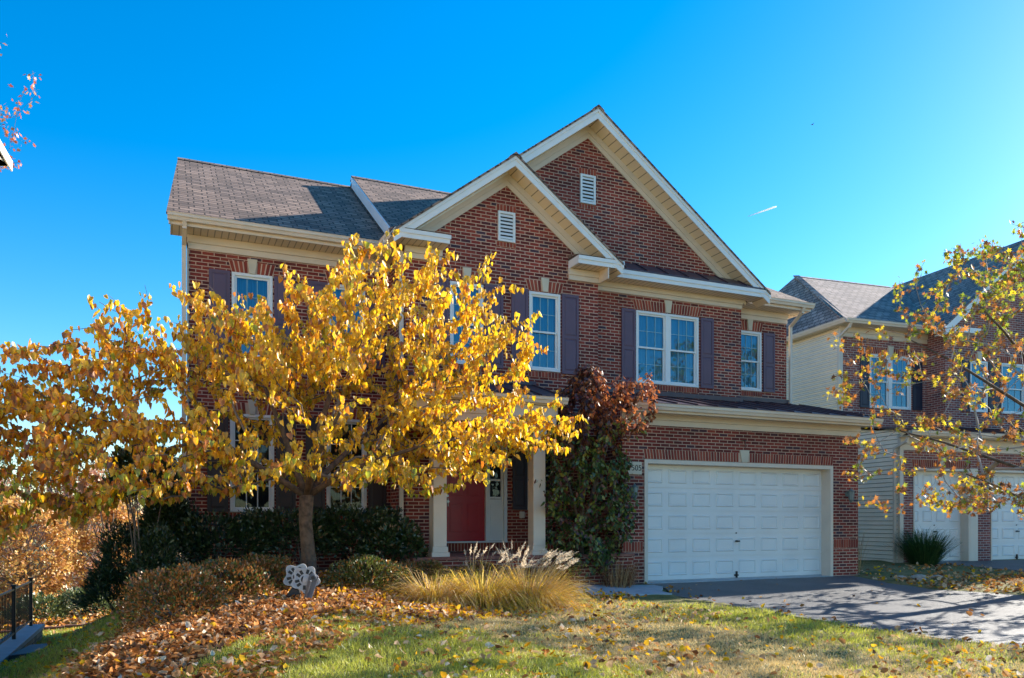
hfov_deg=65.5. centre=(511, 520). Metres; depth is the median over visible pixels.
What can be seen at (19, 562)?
autumn tree
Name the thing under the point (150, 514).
climbing evergreen
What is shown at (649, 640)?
lawn leaf litter
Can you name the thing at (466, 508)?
front door
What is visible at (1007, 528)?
garage door
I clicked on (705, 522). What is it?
garage door
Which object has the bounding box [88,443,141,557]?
autumn tree
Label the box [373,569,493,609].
fountain grass
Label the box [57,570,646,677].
bed leaf litter
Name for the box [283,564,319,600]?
hose reel
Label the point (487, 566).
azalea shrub
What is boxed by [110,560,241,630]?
azalea shrub
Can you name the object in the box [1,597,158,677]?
side lawn leaf litter
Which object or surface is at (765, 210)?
contrail
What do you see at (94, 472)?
autumn tree
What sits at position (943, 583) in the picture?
fallen leaves
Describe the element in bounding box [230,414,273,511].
window
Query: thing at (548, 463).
window
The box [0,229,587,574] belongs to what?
redbud tree
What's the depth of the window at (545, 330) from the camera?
16.43 m
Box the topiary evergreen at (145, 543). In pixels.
[101,443,194,608]
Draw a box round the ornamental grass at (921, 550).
[882,525,967,565]
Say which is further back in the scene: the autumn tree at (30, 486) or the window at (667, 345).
the autumn tree at (30, 486)
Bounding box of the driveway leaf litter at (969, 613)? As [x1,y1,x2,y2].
[643,580,1015,643]
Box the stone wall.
[0,624,44,664]
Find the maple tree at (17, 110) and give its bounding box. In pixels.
[0,34,41,171]
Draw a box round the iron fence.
[0,577,33,644]
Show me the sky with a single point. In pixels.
(912, 151)
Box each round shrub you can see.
[0,590,71,623]
[49,584,121,622]
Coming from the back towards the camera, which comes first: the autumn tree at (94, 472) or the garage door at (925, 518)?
the autumn tree at (94, 472)
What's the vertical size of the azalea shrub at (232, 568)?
0.692 m
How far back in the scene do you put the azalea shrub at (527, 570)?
13.45 m
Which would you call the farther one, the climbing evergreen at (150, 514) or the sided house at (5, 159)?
the climbing evergreen at (150, 514)
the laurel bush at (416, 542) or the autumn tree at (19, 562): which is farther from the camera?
the autumn tree at (19, 562)
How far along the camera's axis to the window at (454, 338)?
15.70 m
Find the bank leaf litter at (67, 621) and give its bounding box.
[0,607,110,630]
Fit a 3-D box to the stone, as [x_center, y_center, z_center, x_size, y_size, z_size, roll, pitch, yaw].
[9.034,1.265,17.683,0.341,0.148,0.366,0,0,23]
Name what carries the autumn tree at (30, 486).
on the ground at (867, 564)
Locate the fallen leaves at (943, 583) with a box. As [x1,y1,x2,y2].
[857,562,1023,593]
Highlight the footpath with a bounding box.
[573,584,671,596]
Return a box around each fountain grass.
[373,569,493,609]
[418,541,561,616]
[467,541,609,614]
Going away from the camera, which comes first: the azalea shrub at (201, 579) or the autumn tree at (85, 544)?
the azalea shrub at (201, 579)
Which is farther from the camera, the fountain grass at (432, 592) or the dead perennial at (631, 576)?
the dead perennial at (631, 576)
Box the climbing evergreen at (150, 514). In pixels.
[138,489,192,595]
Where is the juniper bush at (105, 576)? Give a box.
[67,497,214,616]
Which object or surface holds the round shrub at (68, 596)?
on the ground at (867, 564)
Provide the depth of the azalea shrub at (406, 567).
12.06 m
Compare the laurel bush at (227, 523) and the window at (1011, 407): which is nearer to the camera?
the laurel bush at (227, 523)
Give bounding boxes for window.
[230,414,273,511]
[232,272,272,358]
[326,419,366,511]
[328,283,364,363]
[450,281,482,365]
[527,441,554,509]
[529,291,559,372]
[636,310,698,387]
[741,330,761,391]
[870,354,910,409]
[970,361,987,412]
[1002,363,1023,414]
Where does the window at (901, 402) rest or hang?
in the brick house at (843, 310)
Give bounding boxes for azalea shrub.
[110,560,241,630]
[164,556,281,609]
[223,552,295,591]
[319,553,412,591]
[363,562,430,589]
[397,558,449,582]
[440,559,507,583]
[515,564,576,591]
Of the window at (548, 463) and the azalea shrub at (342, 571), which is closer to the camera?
the azalea shrub at (342, 571)
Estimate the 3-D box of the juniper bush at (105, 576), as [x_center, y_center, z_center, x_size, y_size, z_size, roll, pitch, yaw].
[-6.113,0.494,13.234,2.256,2.129,1.485,0,0,-24]
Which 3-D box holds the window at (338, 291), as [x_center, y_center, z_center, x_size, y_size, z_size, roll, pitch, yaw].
[-3.303,-3.865,15.854,0.742,1.610,0.155,0,0,-24]
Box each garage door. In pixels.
[648,464,821,581]
[915,471,960,560]
[992,473,1023,559]
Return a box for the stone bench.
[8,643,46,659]
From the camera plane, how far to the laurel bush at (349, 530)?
14.15 m
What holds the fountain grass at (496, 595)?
on the ground at (867, 564)
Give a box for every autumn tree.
[0,441,73,573]
[0,465,45,594]
[0,486,85,621]
[8,441,101,592]
[23,466,123,598]
[51,492,142,608]
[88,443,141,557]
[97,468,186,579]
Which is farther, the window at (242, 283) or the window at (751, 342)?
the window at (751, 342)
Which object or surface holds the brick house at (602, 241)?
on the ground at (867, 564)
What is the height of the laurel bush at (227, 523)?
1.290 m
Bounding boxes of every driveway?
[645,576,1023,647]
[937,560,1023,571]
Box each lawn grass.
[0,611,119,677]
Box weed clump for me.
[858,534,869,572]
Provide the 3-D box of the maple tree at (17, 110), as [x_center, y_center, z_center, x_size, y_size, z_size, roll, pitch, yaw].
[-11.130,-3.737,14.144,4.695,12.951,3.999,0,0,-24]
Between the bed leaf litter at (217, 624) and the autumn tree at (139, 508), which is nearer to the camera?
the bed leaf litter at (217, 624)
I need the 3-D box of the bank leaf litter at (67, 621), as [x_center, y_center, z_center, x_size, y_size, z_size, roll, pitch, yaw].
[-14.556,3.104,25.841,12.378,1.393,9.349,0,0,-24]
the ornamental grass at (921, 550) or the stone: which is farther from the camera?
the ornamental grass at (921, 550)
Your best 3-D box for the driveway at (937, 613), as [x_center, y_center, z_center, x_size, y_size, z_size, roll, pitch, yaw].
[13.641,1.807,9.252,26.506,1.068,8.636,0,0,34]
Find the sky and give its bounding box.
[0,0,1023,522]
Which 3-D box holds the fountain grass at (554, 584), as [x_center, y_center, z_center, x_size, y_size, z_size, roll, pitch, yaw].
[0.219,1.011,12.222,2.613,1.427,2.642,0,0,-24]
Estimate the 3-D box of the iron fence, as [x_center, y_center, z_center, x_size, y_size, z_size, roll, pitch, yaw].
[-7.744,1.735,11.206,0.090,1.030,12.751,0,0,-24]
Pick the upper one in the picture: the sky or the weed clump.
the sky
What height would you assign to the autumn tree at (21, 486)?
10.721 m
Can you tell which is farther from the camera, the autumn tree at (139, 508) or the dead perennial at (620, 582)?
the autumn tree at (139, 508)
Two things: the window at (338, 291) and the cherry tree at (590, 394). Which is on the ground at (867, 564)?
the cherry tree at (590, 394)
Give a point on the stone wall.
(27, 635)
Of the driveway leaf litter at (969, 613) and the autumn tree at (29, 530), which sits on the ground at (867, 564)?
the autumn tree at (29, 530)
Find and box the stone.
[910,574,926,578]
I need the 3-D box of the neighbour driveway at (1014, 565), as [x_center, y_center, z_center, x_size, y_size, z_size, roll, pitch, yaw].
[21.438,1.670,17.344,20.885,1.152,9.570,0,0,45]
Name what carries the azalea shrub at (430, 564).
on the ground at (867, 564)
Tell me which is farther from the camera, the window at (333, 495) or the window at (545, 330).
the window at (545, 330)
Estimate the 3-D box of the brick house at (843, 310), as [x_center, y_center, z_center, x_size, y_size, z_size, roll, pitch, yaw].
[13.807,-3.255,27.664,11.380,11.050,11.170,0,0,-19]
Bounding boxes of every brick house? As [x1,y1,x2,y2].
[166,105,883,584]
[779,240,1023,562]
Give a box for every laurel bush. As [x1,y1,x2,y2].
[141,508,279,577]
[225,503,347,569]
[314,502,411,568]
[354,516,428,563]
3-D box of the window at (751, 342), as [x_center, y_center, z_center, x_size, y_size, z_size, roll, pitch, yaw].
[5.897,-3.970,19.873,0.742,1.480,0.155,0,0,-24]
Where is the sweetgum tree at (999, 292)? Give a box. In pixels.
[823,220,1023,520]
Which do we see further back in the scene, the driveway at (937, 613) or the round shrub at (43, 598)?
the round shrub at (43, 598)
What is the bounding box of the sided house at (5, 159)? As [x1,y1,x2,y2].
[0,140,12,170]
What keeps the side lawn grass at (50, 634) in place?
on the ground at (867, 564)
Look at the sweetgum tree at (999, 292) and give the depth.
15.49 m
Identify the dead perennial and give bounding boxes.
[594,558,639,587]
[611,564,640,584]
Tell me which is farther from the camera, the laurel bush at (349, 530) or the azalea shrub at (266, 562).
the laurel bush at (349, 530)
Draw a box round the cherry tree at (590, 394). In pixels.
[528,363,659,580]
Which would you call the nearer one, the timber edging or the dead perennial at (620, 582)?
the dead perennial at (620, 582)
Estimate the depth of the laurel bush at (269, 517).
13.67 m
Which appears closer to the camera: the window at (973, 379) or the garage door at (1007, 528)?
the garage door at (1007, 528)
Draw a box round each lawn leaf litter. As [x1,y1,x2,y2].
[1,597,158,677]
[42,598,1023,677]
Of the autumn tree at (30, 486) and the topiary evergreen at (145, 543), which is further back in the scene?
the autumn tree at (30, 486)
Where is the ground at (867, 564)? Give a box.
[0,523,1023,677]
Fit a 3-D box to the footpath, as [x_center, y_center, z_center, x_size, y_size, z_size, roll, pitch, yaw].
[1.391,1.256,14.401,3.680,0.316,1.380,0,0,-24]
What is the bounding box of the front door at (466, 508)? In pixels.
[447,441,484,540]
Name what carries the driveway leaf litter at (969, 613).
on the driveway at (937, 613)
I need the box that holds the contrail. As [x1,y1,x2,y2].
[750,206,776,215]
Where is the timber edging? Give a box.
[0,623,86,634]

